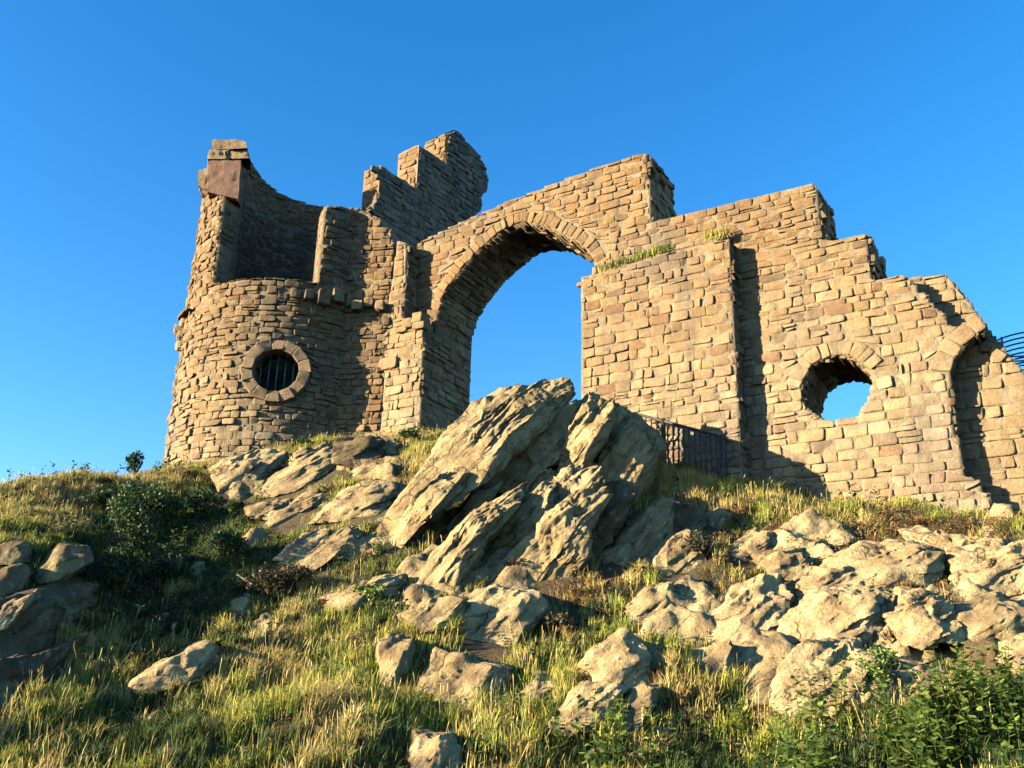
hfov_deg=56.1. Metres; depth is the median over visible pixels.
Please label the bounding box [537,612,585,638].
bush
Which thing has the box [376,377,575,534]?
rock
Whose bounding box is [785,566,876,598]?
rock
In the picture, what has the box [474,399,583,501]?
rock
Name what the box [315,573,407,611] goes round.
rock
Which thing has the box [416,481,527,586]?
rock
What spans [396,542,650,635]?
rock outcrop
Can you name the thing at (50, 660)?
rock
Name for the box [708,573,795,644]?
rock
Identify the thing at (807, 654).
rock
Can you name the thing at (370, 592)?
leafy clump
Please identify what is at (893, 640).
rock
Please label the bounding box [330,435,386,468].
rock
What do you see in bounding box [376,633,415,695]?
rock
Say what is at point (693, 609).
rock outcrop
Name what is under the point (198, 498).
bush
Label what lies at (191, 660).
rock
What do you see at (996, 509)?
rock
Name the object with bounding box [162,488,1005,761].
loose stones
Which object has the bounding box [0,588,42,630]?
rock
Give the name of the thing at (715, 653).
rock
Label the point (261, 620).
rock
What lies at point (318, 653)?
leafy weeds
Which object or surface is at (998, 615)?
rock
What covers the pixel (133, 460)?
bush
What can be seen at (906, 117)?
sky
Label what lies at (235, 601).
rock
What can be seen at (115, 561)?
bush
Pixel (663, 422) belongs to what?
metal railing
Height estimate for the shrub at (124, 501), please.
1.408 m
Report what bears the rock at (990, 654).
on the hillside ground at (482, 649)
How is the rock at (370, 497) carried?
on the hillside ground at (482, 649)
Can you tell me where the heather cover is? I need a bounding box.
[0,435,1023,767]
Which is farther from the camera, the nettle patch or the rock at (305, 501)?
the rock at (305, 501)
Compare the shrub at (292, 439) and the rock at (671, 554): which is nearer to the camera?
the rock at (671, 554)
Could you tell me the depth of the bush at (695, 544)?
14.12 m
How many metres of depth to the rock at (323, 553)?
14.74 m
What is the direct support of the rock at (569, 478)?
on the hillside ground at (482, 649)
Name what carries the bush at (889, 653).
on the hillside ground at (482, 649)
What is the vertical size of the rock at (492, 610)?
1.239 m
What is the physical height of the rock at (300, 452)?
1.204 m
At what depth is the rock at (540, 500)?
14.56 m
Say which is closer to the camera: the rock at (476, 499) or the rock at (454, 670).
the rock at (454, 670)
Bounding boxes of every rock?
[0,540,31,564]
[0,563,30,598]
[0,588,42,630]
[0,591,65,658]
[0,635,87,708]
[10,576,99,623]
[32,541,93,583]
[126,640,222,697]
[189,561,206,574]
[203,447,288,492]
[228,593,249,617]
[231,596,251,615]
[243,498,293,520]
[250,612,272,628]
[254,444,335,498]
[263,488,332,527]
[272,528,331,564]
[286,441,329,466]
[295,525,363,570]
[308,478,407,524]
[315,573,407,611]
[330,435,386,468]
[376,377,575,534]
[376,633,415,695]
[381,435,403,453]
[389,471,470,548]
[396,594,468,632]
[406,729,463,767]
[409,646,513,711]
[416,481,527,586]
[444,481,502,530]
[460,584,547,647]
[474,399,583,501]
[484,481,559,552]
[498,464,556,493]
[502,466,612,581]
[514,671,556,705]
[544,680,628,738]
[545,462,598,501]
[551,391,616,471]
[577,627,652,694]
[586,480,639,566]
[591,403,668,504]
[612,496,676,558]
[615,682,664,733]
[624,581,673,621]
[648,645,662,671]
[649,529,708,575]
[673,502,707,532]
[691,639,737,674]
[706,506,732,528]
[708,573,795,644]
[726,527,773,561]
[740,657,784,704]
[748,547,814,580]
[769,636,912,724]
[775,584,897,644]
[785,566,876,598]
[807,539,821,547]
[820,539,945,588]
[826,528,858,546]
[873,627,925,652]
[882,586,965,649]
[898,525,974,572]
[905,665,943,694]
[944,537,1023,597]
[944,637,999,676]
[951,591,1023,646]
[981,526,993,531]
[988,503,1012,518]
[998,633,1023,680]
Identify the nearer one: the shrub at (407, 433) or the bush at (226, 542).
the bush at (226, 542)
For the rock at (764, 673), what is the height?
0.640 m
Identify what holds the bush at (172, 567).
on the hillside ground at (482, 649)
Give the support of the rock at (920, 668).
on the hillside ground at (482, 649)
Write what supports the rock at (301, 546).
on the hillside ground at (482, 649)
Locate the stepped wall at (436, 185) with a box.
[361,130,488,246]
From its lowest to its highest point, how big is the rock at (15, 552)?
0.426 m
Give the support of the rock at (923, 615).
on the hillside ground at (482, 649)
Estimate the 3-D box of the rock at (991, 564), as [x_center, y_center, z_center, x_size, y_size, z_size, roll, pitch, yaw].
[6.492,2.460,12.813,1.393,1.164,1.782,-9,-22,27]
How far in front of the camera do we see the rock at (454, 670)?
10.69 m
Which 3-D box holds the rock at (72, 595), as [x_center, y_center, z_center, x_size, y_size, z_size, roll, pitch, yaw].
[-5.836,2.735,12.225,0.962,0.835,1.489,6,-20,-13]
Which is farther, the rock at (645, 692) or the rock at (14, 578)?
the rock at (14, 578)
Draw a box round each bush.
[79,484,117,508]
[96,542,156,599]
[123,450,144,477]
[151,540,196,582]
[185,487,226,520]
[206,527,249,557]
[236,563,318,597]
[503,556,524,565]
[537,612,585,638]
[678,531,721,557]
[842,641,901,682]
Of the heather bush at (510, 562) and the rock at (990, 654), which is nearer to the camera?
the rock at (990, 654)
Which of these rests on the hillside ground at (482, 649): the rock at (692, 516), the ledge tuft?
the rock at (692, 516)
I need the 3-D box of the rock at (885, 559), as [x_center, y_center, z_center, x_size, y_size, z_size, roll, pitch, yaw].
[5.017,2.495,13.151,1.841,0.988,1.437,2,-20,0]
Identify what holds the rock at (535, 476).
on the hillside ground at (482, 649)
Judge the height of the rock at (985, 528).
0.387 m
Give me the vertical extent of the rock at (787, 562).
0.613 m
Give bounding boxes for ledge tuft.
[699,222,734,239]
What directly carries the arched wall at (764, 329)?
on the hillside ground at (482, 649)
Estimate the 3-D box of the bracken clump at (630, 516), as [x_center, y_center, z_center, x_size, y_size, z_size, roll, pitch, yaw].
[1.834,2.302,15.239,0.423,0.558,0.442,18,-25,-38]
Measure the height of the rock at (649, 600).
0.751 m
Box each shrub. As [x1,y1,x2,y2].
[104,476,159,558]
[136,480,184,527]
[288,436,314,448]
[398,425,420,440]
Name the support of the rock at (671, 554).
on the hillside ground at (482, 649)
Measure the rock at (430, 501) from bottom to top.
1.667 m
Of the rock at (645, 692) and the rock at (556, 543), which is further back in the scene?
the rock at (556, 543)
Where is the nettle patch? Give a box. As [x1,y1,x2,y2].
[541,640,1023,767]
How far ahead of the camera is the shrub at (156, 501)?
17.26 m
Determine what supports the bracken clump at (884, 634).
on the hillside ground at (482, 649)
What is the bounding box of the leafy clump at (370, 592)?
[352,583,388,600]
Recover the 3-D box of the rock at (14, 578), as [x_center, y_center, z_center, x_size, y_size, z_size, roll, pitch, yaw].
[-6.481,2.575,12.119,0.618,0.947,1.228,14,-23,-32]
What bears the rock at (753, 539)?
on the hillside ground at (482, 649)
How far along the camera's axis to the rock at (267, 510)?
17.45 m
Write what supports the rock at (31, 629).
on the hillside ground at (482, 649)
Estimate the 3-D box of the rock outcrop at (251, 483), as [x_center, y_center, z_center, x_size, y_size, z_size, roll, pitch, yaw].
[-4.381,2.647,20.547,5.581,4.592,12.118,4,-20,-6]
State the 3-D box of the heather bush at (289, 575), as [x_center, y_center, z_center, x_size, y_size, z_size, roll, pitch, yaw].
[-3.342,2.836,13.709,1.197,0.653,0.801,2,-20,0]
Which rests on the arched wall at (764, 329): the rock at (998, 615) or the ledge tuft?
the ledge tuft
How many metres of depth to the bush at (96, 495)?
16.93 m
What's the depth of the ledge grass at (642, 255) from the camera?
20.76 m
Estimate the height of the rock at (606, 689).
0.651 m
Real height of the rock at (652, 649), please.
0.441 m
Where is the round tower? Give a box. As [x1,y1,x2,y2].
[162,139,398,465]
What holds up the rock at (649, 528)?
on the hillside ground at (482, 649)
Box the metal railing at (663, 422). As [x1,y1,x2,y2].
[633,412,728,480]
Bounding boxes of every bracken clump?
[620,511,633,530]
[877,626,905,643]
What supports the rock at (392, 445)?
on the hillside ground at (482, 649)
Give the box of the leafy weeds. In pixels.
[2,419,1018,767]
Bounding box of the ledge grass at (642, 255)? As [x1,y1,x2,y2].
[595,241,674,272]
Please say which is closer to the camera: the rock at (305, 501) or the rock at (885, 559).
the rock at (885, 559)
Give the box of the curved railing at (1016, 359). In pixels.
[997,332,1023,369]
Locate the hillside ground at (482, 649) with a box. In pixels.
[0,437,1023,767]
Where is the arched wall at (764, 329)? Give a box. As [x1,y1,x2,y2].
[378,153,1023,514]
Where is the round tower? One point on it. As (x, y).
(284, 320)
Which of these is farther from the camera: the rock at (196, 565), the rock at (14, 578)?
the rock at (196, 565)
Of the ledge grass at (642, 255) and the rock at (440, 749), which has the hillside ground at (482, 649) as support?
the rock at (440, 749)
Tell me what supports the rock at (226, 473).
on the hillside ground at (482, 649)
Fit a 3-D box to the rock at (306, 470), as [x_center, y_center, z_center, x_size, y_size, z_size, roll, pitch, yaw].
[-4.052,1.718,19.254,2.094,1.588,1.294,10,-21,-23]
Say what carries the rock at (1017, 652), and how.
on the hillside ground at (482, 649)
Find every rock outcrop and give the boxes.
[225,455,410,559]
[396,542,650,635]
[634,508,1023,700]
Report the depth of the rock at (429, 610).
11.99 m
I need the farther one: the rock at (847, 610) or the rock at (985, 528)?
the rock at (985, 528)
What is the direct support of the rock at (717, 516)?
on the hillside ground at (482, 649)
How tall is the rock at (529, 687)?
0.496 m
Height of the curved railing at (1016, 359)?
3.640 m
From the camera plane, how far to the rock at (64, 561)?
12.52 m
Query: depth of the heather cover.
13.69 m
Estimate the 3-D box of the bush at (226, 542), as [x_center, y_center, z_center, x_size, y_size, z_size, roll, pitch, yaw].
[-4.431,2.568,15.091,0.663,0.595,0.665,13,-23,-30]
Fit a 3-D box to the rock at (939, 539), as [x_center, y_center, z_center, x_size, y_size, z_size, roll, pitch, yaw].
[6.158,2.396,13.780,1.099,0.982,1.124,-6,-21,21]
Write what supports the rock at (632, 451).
on the hillside ground at (482, 649)
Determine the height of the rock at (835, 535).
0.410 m
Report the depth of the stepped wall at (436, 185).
28.02 m
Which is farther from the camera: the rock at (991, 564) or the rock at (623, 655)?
the rock at (991, 564)
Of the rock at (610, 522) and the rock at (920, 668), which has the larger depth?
the rock at (610, 522)
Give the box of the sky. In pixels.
[0,0,1023,483]
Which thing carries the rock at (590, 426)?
on the rock at (535, 476)

